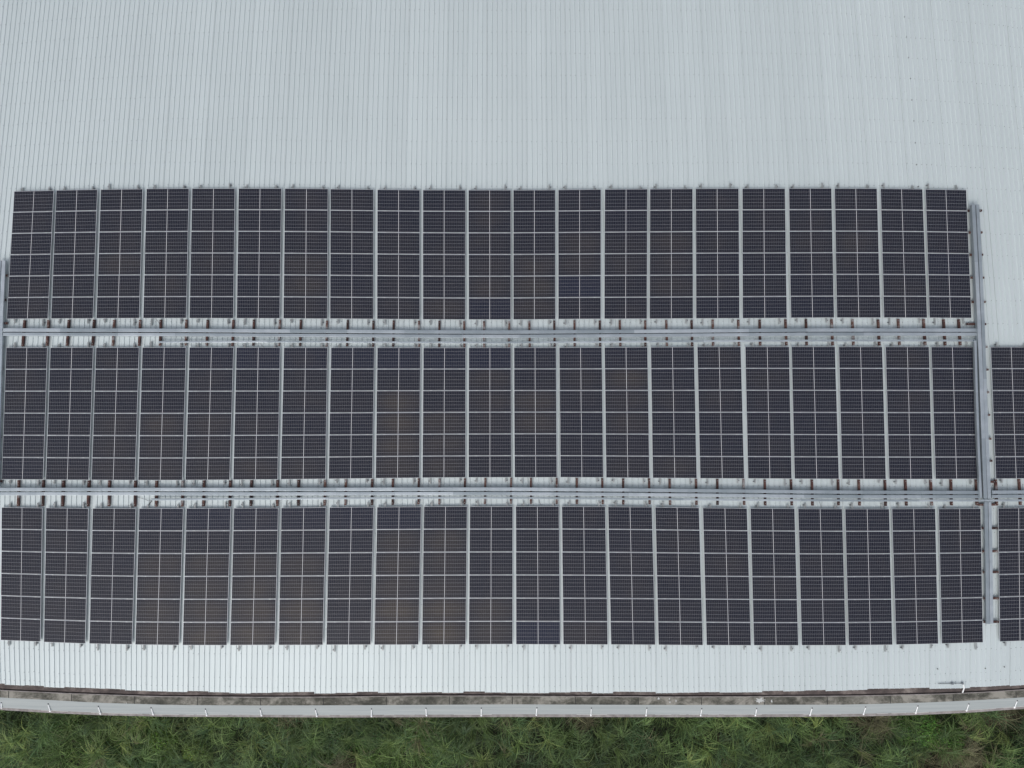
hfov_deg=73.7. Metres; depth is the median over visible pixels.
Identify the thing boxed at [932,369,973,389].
solar panel
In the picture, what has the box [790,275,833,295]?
solar panel
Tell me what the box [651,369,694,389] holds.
solar panel
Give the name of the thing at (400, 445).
solar panel
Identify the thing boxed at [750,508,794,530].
solar panel
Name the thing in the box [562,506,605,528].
solar panel
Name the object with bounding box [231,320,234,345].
support channel
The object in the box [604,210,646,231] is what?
solar panel
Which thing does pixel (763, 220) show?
solar panel
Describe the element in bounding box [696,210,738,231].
solar panel
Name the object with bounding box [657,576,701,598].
solar panel
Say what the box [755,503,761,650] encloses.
mounting rail
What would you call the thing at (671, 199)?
solar panel
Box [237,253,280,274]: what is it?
solar panel
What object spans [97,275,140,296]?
solar panel
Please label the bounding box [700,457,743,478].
solar panel
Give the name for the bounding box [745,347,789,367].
solar panel
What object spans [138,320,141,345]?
support channel
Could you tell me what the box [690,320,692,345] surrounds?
support channel
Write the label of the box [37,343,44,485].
mounting rail
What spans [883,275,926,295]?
solar panel
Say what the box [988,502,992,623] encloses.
cable tray
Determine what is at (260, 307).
solar panel
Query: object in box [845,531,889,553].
solar panel
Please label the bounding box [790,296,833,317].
solar panel
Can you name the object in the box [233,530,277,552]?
solar panel
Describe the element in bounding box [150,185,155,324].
mounting rail
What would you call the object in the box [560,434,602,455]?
solar panel
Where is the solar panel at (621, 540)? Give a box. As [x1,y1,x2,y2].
[608,529,652,551]
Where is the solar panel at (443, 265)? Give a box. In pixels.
[423,255,464,275]
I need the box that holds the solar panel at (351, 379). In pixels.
[330,369,373,390]
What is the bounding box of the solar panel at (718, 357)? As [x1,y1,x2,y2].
[697,347,740,367]
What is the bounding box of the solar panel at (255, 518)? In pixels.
[233,508,278,529]
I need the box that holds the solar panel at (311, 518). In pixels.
[281,507,325,529]
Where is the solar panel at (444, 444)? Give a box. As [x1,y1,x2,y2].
[422,434,465,455]
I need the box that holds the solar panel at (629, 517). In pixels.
[608,507,652,528]
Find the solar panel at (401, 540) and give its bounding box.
[376,529,420,551]
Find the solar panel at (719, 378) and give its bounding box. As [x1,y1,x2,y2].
[698,368,741,389]
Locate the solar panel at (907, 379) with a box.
[886,369,929,389]
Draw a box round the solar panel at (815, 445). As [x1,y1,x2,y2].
[793,435,837,456]
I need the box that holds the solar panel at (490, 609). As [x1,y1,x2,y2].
[469,598,512,620]
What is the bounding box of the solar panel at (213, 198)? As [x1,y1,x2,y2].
[192,188,234,209]
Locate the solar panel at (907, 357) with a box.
[885,347,929,367]
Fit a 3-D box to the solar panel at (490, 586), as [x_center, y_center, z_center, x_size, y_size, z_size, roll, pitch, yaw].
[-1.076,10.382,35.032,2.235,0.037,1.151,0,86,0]
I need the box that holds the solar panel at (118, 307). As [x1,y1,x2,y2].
[96,297,139,318]
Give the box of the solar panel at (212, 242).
[191,232,234,252]
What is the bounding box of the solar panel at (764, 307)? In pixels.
[742,297,786,317]
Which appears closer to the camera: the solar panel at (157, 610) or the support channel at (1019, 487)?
the solar panel at (157, 610)
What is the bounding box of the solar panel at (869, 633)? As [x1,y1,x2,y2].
[848,622,892,644]
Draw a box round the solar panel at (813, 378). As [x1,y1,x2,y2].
[792,368,835,389]
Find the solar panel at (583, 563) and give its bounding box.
[562,552,605,574]
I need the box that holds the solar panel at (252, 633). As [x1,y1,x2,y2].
[230,622,275,644]
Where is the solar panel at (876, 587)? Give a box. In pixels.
[847,576,891,598]
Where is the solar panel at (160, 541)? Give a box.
[138,531,182,552]
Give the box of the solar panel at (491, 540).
[469,529,512,551]
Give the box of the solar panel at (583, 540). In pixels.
[562,529,605,551]
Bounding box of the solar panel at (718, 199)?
[695,188,738,209]
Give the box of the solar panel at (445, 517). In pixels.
[424,506,466,528]
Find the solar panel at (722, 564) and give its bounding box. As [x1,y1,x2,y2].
[704,553,748,575]
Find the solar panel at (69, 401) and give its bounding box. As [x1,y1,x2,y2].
[48,391,91,412]
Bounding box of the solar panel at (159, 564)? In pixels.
[137,553,181,575]
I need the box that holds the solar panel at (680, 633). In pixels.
[658,622,702,644]
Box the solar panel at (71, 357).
[50,347,93,368]
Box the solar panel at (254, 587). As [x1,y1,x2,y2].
[231,576,276,598]
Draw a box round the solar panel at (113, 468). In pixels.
[91,458,135,479]
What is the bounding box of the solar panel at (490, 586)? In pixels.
[469,575,512,597]
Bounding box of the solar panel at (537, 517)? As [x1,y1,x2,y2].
[516,506,558,528]
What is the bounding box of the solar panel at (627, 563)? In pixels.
[609,552,653,574]
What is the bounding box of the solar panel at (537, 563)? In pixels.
[516,552,559,574]
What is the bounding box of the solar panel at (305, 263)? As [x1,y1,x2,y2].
[284,253,327,274]
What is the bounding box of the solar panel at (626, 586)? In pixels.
[609,575,653,597]
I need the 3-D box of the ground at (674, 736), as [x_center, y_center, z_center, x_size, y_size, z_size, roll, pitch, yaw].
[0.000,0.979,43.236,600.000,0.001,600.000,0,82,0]
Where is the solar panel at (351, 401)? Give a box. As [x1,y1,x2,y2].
[330,391,373,412]
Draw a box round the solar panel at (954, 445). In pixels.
[934,435,975,456]
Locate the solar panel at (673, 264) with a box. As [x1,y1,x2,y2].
[650,253,692,274]
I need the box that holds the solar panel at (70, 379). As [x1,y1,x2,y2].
[49,369,92,390]
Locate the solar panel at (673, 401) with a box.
[651,391,695,411]
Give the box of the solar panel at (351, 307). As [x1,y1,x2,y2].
[330,297,372,318]
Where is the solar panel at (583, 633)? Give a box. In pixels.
[563,621,607,644]
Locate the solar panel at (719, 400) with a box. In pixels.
[698,390,742,411]
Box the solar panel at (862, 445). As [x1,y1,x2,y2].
[841,435,884,456]
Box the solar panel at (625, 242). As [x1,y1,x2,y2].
[604,232,646,253]
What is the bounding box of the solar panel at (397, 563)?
[376,552,419,574]
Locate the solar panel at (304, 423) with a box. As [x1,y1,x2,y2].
[282,413,326,434]
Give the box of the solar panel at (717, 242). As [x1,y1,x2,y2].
[696,232,738,252]
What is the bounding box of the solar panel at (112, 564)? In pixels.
[91,553,134,575]
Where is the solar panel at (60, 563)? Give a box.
[45,552,87,574]
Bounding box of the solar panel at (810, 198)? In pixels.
[789,188,831,209]
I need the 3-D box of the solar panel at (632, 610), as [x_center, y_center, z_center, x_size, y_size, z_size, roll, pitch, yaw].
[6.157,11.572,34.958,2.280,0.035,1.159,0,86,0]
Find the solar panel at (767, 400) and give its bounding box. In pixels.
[746,390,789,411]
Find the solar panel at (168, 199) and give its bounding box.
[146,188,188,209]
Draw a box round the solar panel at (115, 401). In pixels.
[94,391,137,412]
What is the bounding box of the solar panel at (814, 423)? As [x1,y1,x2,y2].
[793,413,837,433]
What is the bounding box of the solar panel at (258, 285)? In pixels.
[237,275,280,296]
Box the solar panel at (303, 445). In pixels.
[281,435,325,456]
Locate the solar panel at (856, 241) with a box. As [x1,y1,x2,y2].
[835,231,878,252]
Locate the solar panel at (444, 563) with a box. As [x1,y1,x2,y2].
[423,552,466,574]
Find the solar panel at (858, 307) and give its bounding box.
[836,296,880,317]
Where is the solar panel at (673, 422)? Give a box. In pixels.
[652,412,695,433]
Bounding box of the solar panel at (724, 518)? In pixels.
[703,508,747,530]
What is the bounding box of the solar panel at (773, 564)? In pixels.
[751,554,796,575]
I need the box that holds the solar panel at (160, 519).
[138,508,183,530]
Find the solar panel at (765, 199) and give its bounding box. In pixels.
[742,188,784,209]
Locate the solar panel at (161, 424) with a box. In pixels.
[140,414,184,434]
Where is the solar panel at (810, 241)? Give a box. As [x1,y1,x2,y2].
[789,231,832,252]
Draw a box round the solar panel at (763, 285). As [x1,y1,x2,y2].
[742,275,786,295]
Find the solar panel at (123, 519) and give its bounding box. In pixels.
[92,508,135,530]
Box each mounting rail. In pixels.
[7,503,10,645]
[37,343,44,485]
[42,187,50,325]
[79,502,85,647]
[83,342,90,484]
[96,503,101,649]
[126,504,132,650]
[133,185,139,325]
[145,341,151,485]
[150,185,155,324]
[176,343,182,486]
[192,343,198,485]
[227,183,231,323]
[237,502,243,650]
[243,184,247,324]
[271,343,276,486]
[504,184,506,325]
[656,342,660,483]
[745,185,749,324]
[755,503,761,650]
[781,342,786,485]
[803,503,809,649]
[821,183,827,322]
[827,342,833,484]
[834,504,840,652]
[843,343,849,484]
[849,503,856,649]
[866,185,873,324]
[874,341,879,482]
[881,183,890,324]
[881,503,886,650]
[890,342,896,483]
[896,502,903,649]
[921,342,926,483]
[926,184,935,324]
[935,341,942,485]
[955,185,964,323]
[965,341,971,483]
[972,504,977,649]
[994,342,1002,482]
[1001,502,1006,645]
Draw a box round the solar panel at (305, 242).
[284,232,327,252]
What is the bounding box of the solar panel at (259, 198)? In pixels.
[238,188,281,209]
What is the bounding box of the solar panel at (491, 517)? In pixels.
[470,506,512,528]
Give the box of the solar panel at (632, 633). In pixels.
[610,622,654,644]
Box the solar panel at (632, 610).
[610,598,654,621]
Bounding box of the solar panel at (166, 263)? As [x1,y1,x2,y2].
[144,253,187,274]
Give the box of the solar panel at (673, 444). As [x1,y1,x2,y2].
[652,434,695,455]
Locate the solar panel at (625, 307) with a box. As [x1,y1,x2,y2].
[604,297,646,318]
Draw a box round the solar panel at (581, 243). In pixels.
[558,232,600,253]
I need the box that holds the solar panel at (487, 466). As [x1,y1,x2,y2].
[468,456,510,477]
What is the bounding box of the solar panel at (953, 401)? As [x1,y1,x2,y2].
[932,391,973,411]
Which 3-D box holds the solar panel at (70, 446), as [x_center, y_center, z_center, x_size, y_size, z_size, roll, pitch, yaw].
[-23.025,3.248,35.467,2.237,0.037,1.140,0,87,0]
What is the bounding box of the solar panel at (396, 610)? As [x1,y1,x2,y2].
[375,598,419,621]
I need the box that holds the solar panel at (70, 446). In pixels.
[47,436,90,457]
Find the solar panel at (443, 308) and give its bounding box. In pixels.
[423,298,464,319]
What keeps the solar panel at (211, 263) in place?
on the mounting rail at (230, 185)
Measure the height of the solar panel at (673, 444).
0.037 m
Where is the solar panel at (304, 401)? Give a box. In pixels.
[282,391,326,412]
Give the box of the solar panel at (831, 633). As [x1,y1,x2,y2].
[801,622,845,644]
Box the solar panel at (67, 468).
[46,458,89,479]
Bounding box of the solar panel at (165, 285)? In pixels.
[144,275,187,296]
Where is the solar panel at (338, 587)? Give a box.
[327,576,371,598]
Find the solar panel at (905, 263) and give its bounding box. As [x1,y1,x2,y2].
[882,253,925,274]
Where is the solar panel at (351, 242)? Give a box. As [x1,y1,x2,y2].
[330,232,372,253]
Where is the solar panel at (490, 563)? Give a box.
[469,552,512,574]
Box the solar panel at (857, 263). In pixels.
[835,253,878,273]
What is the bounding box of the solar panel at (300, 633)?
[279,622,323,644]
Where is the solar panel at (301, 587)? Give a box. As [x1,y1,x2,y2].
[279,576,324,598]
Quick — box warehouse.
[0,0,1023,716]
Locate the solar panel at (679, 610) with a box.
[657,599,701,621]
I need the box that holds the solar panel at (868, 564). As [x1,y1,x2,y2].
[846,554,890,575]
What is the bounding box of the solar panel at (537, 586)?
[516,575,559,597]
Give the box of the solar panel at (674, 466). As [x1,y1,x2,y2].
[652,456,696,477]
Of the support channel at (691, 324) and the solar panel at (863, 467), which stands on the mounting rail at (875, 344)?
the solar panel at (863, 467)
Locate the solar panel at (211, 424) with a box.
[187,413,231,434]
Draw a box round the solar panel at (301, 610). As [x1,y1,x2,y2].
[279,599,323,621]
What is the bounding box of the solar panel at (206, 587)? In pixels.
[184,576,228,598]
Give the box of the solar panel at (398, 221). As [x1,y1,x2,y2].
[377,211,419,232]
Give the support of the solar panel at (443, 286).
on the rail
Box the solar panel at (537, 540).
[516,529,558,551]
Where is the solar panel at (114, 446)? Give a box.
[92,436,136,457]
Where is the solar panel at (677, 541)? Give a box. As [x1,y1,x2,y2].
[656,530,699,552]
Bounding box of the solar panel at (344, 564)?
[328,553,372,575]
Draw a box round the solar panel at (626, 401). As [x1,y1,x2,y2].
[605,391,648,411]
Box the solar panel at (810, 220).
[789,210,831,230]
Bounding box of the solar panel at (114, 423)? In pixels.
[93,413,137,434]
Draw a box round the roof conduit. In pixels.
[938,682,964,692]
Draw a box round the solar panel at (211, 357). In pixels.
[189,347,233,368]
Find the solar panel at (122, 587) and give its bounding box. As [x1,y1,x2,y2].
[90,576,133,598]
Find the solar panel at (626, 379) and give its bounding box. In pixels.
[605,369,647,389]
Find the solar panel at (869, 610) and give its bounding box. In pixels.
[847,599,891,621]
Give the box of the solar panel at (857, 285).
[836,275,879,295]
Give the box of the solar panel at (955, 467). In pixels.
[935,457,976,478]
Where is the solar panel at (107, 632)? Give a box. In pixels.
[89,621,132,644]
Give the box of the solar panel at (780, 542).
[751,531,795,553]
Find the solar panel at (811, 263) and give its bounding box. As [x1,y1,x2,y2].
[790,253,832,273]
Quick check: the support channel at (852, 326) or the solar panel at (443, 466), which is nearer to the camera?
the solar panel at (443, 466)
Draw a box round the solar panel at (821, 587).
[800,577,844,598]
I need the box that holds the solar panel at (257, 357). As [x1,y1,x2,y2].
[236,347,279,368]
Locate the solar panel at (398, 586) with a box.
[375,575,419,597]
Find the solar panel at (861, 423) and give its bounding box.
[840,413,884,433]
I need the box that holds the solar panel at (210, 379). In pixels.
[188,369,232,390]
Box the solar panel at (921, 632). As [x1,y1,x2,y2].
[895,621,937,644]
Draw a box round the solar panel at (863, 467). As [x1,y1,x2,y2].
[841,457,885,478]
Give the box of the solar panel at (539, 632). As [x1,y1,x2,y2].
[516,621,559,644]
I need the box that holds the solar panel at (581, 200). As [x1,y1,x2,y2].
[558,189,600,210]
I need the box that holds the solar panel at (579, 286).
[558,276,600,296]
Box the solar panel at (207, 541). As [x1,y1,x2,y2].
[185,531,229,552]
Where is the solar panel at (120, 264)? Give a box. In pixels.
[98,253,140,274]
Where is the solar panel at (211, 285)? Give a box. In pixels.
[190,275,233,296]
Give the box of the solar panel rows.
[1,188,1023,643]
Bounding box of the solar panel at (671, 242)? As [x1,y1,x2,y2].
[650,232,692,253]
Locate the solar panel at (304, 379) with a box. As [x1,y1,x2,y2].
[283,369,326,390]
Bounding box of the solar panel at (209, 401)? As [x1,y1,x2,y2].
[187,391,232,412]
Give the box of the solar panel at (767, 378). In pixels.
[745,368,789,389]
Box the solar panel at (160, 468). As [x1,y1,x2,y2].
[138,458,182,479]
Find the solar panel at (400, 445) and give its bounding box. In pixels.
[376,434,419,455]
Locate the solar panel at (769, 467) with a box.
[747,457,791,478]
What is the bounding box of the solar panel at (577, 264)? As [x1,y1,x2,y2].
[558,254,600,275]
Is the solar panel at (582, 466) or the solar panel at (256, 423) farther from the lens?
the solar panel at (256, 423)
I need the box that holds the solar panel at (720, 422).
[699,412,742,433]
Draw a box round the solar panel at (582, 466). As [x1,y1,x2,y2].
[560,456,602,477]
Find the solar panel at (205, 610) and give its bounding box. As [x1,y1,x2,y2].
[183,599,227,621]
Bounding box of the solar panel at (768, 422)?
[746,412,790,433]
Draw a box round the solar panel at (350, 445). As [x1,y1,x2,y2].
[329,435,372,456]
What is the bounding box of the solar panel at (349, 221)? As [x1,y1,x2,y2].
[330,210,373,231]
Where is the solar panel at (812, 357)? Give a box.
[791,347,835,367]
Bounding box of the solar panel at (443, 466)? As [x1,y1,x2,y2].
[422,456,465,477]
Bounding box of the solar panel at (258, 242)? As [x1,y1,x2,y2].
[238,231,280,252]
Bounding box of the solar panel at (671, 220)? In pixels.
[650,210,692,231]
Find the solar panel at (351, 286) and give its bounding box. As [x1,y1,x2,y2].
[330,275,372,296]
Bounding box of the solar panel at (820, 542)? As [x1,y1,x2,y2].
[799,531,843,553]
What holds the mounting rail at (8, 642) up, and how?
on the warehouse
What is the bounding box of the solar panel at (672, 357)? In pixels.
[651,347,693,368]
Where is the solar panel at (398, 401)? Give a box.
[376,391,419,411]
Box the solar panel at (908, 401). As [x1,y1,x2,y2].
[886,391,930,411]
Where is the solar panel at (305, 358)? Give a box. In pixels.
[283,348,327,368]
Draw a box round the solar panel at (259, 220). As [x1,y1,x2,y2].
[238,210,280,230]
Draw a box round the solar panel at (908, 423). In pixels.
[887,413,930,434]
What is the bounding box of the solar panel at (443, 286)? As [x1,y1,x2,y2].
[423,276,464,297]
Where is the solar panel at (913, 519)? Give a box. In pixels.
[892,508,935,530]
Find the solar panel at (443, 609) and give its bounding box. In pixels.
[422,598,465,620]
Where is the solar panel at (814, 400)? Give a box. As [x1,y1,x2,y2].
[792,390,836,411]
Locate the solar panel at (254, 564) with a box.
[232,553,276,575]
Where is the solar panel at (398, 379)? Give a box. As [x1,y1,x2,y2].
[377,369,419,390]
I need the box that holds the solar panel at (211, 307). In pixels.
[189,297,233,317]
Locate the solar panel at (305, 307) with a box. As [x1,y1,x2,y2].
[283,297,327,318]
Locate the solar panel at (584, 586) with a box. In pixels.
[562,575,606,597]
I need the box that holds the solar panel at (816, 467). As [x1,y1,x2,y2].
[794,457,838,478]
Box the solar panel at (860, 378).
[839,368,883,389]
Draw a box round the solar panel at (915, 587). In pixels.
[894,576,936,598]
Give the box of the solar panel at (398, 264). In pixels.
[377,254,419,275]
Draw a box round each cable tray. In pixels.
[0,260,6,466]
[0,261,1,284]
[0,487,978,493]
[0,492,978,497]
[3,328,976,333]
[3,332,976,337]
[152,497,1023,500]
[159,340,975,342]
[969,205,986,497]
[973,340,981,497]
[975,205,990,497]
[983,502,989,623]
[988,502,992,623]
[991,490,1023,493]
[991,495,1023,497]
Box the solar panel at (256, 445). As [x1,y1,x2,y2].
[234,435,278,456]
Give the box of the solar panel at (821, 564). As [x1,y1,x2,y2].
[799,554,843,575]
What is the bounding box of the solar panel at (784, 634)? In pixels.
[753,623,797,645]
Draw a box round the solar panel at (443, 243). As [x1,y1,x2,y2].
[423,233,464,253]
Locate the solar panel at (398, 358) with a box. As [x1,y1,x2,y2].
[377,348,420,368]
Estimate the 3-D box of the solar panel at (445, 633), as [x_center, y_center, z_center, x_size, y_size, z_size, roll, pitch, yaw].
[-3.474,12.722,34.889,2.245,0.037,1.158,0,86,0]
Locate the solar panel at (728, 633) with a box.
[706,622,750,644]
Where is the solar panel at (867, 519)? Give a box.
[845,509,889,530]
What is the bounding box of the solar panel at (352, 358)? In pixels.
[331,348,374,368]
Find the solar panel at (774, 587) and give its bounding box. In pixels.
[752,577,796,598]
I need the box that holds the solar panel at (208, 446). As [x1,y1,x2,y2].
[186,436,230,457]
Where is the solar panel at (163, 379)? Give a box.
[141,369,185,390]
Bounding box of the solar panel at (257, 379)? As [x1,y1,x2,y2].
[235,369,279,390]
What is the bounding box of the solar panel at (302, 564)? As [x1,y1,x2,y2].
[280,553,324,575]
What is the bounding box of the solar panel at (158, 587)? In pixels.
[136,576,180,598]
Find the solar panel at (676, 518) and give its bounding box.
[655,507,699,529]
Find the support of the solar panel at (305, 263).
on the rail
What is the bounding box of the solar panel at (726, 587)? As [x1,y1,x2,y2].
[704,576,749,598]
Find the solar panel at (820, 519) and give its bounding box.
[798,509,842,530]
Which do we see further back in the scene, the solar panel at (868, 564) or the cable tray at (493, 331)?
the cable tray at (493, 331)
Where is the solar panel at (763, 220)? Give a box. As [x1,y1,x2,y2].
[742,210,785,230]
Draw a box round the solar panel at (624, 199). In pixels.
[605,189,646,210]
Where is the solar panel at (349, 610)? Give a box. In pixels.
[327,599,371,621]
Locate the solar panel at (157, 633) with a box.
[135,622,179,644]
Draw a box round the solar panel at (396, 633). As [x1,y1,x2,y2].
[374,622,418,644]
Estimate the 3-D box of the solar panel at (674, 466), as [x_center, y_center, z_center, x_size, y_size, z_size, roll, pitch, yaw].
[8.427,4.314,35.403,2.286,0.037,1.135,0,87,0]
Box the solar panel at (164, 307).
[143,297,186,317]
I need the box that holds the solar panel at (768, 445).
[747,434,790,455]
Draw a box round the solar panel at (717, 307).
[696,297,739,318]
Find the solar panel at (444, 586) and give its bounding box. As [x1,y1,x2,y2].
[423,575,466,597]
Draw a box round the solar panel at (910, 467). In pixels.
[888,457,932,478]
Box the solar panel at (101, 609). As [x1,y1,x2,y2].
[90,598,133,621]
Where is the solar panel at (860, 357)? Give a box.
[838,347,882,367]
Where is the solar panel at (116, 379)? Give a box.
[95,369,138,390]
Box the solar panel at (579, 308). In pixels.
[558,297,600,318]
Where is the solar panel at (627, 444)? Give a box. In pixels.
[605,434,648,455]
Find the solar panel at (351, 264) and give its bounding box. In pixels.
[330,254,373,275]
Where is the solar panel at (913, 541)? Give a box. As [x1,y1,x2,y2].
[892,531,935,552]
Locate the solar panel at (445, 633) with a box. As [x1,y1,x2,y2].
[422,621,465,644]
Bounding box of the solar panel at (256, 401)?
[235,391,279,412]
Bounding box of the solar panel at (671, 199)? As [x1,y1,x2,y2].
[650,189,692,209]
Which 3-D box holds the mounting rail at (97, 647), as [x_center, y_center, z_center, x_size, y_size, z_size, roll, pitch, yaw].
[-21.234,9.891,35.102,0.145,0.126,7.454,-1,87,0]
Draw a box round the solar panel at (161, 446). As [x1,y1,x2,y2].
[139,436,183,457]
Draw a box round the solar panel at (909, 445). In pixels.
[888,435,931,456]
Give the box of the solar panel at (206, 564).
[184,554,229,575]
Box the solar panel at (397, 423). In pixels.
[376,413,419,433]
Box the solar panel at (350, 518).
[329,507,373,529]
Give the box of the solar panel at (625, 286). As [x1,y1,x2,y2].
[604,275,646,296]
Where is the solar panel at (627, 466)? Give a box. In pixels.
[606,456,649,477]
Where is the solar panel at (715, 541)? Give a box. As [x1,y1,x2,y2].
[703,530,747,552]
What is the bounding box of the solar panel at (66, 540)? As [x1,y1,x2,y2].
[45,530,87,552]
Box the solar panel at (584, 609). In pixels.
[563,598,606,620]
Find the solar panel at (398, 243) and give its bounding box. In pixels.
[377,233,419,253]
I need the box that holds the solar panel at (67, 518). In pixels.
[46,508,88,529]
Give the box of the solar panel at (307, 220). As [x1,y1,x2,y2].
[284,210,327,231]
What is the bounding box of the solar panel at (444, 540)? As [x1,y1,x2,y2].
[423,529,466,551]
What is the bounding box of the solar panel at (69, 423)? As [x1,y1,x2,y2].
[47,413,90,434]
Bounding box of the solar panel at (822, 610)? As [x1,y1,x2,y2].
[800,600,844,621]
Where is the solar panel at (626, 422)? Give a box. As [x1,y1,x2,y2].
[605,412,648,433]
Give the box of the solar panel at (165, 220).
[145,210,188,231]
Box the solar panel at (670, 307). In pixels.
[649,297,692,318]
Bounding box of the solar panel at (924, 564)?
[893,553,936,575]
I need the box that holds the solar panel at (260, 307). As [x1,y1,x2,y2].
[237,297,279,318]
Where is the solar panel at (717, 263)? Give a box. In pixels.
[696,253,738,274]
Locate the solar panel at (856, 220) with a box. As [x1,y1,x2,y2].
[835,210,877,230]
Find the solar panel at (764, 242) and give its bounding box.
[742,231,785,252]
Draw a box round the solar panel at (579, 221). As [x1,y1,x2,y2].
[558,211,600,231]
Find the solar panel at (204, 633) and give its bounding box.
[183,622,227,644]
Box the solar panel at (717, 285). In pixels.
[696,275,739,296]
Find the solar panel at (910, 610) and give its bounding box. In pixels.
[894,599,937,621]
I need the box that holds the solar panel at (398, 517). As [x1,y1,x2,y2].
[377,507,420,528]
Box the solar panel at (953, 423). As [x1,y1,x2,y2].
[933,413,974,434]
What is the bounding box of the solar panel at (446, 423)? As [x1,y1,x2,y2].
[423,412,465,433]
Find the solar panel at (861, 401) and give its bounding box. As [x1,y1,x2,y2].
[840,391,883,411]
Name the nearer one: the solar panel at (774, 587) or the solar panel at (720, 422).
the solar panel at (774, 587)
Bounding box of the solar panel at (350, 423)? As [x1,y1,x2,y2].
[329,413,372,434]
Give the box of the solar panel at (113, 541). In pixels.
[91,530,135,552]
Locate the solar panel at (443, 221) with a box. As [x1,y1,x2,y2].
[423,211,464,232]
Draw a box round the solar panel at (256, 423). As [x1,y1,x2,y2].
[234,413,278,434]
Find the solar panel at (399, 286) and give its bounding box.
[377,276,419,297]
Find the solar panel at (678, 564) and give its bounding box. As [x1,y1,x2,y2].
[656,553,700,575]
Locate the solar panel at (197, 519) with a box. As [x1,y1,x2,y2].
[186,508,230,530]
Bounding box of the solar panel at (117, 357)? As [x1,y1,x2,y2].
[95,347,139,368]
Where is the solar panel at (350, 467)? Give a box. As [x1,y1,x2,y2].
[329,457,372,478]
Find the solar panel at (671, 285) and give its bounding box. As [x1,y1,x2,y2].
[650,275,692,296]
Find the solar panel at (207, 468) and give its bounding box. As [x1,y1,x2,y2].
[185,458,230,479]
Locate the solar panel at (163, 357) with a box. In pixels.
[142,347,185,368]
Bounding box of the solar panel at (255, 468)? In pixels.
[233,458,277,479]
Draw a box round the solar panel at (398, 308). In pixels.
[377,298,419,319]
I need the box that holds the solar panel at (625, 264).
[604,254,646,274]
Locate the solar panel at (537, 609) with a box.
[516,598,559,620]
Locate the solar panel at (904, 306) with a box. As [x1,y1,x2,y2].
[883,296,926,317]
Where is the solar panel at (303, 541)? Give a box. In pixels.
[280,530,325,552]
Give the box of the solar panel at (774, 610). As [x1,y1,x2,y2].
[752,600,797,621]
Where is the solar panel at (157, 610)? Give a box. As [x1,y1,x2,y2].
[136,599,180,621]
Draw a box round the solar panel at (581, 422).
[560,412,602,433]
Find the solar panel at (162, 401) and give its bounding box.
[140,391,184,412]
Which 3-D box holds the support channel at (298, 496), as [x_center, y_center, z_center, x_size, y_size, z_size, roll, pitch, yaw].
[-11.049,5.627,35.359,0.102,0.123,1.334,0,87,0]
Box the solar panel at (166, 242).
[145,232,187,252]
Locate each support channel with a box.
[17,480,20,505]
[21,320,26,345]
[41,480,44,505]
[45,320,49,345]
[61,480,64,505]
[66,320,70,345]
[87,480,90,506]
[91,320,95,345]
[107,480,110,505]
[111,320,115,345]
[134,481,136,506]
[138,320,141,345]
[155,481,157,506]
[159,320,161,345]
[181,480,183,506]
[184,320,187,345]
[202,480,205,505]
[205,320,208,345]
[229,480,231,505]
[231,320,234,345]
[250,480,252,505]
[252,320,254,345]
[276,480,278,505]
[278,320,280,345]
[297,480,299,505]
[299,320,301,345]
[323,479,326,505]
[325,320,327,346]
[344,479,346,504]
[346,320,348,345]
[371,479,373,504]
[372,321,374,346]
[392,320,394,346]
[392,479,393,504]
[417,478,419,503]
[418,321,419,346]
[438,321,440,346]
[438,478,440,504]
[463,321,464,346]
[464,478,465,503]
[483,321,484,346]
[484,478,485,503]
[508,321,509,346]
[510,478,511,503]
[528,321,530,346]
[530,478,531,503]
[553,321,555,346]
[556,478,557,503]
[573,320,575,345]
[576,478,577,503]
[599,320,600,345]
[601,478,603,503]
[619,320,620,345]
[622,479,623,504]
[644,320,646,346]
[648,478,650,503]
[665,320,667,345]
[668,479,670,504]
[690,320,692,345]
[695,479,697,504]
[711,320,713,345]
[716,479,718,504]
[737,320,739,345]
[742,479,744,504]
[758,320,761,345]
[763,479,765,504]
[784,319,787,344]
[789,479,792,504]
[804,319,807,344]
[810,479,813,505]
[830,319,833,344]
[836,479,839,504]
[851,319,854,344]
[857,479,860,505]
[877,319,880,345]
[883,480,886,505]
[897,319,900,344]
[904,479,907,505]
[922,319,926,344]
[929,480,932,505]
[942,319,946,344]
[949,479,952,504]
[957,319,961,344]
[974,479,978,504]
[994,479,997,504]
[1017,479,1021,504]
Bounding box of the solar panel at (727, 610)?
[705,599,749,621]
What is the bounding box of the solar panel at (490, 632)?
[469,621,512,643]
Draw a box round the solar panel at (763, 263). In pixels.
[742,253,785,274]
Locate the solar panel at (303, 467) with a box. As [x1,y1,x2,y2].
[281,457,325,478]
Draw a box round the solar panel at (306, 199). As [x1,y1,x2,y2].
[285,188,327,209]
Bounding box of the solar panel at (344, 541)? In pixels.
[328,530,372,552]
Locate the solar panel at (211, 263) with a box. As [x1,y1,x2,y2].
[190,253,233,274]
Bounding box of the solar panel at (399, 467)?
[376,456,419,477]
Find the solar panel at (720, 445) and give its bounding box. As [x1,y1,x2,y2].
[699,434,743,455]
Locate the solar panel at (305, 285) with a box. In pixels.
[284,275,327,296]
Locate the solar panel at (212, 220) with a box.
[191,210,234,230]
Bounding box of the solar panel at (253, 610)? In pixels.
[231,599,275,621]
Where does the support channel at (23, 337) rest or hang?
on the warehouse
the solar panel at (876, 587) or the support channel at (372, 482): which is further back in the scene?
the support channel at (372, 482)
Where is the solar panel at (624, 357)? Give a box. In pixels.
[604,347,647,368]
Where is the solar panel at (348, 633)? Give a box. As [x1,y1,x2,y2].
[326,622,370,644]
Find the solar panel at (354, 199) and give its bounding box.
[330,189,373,210]

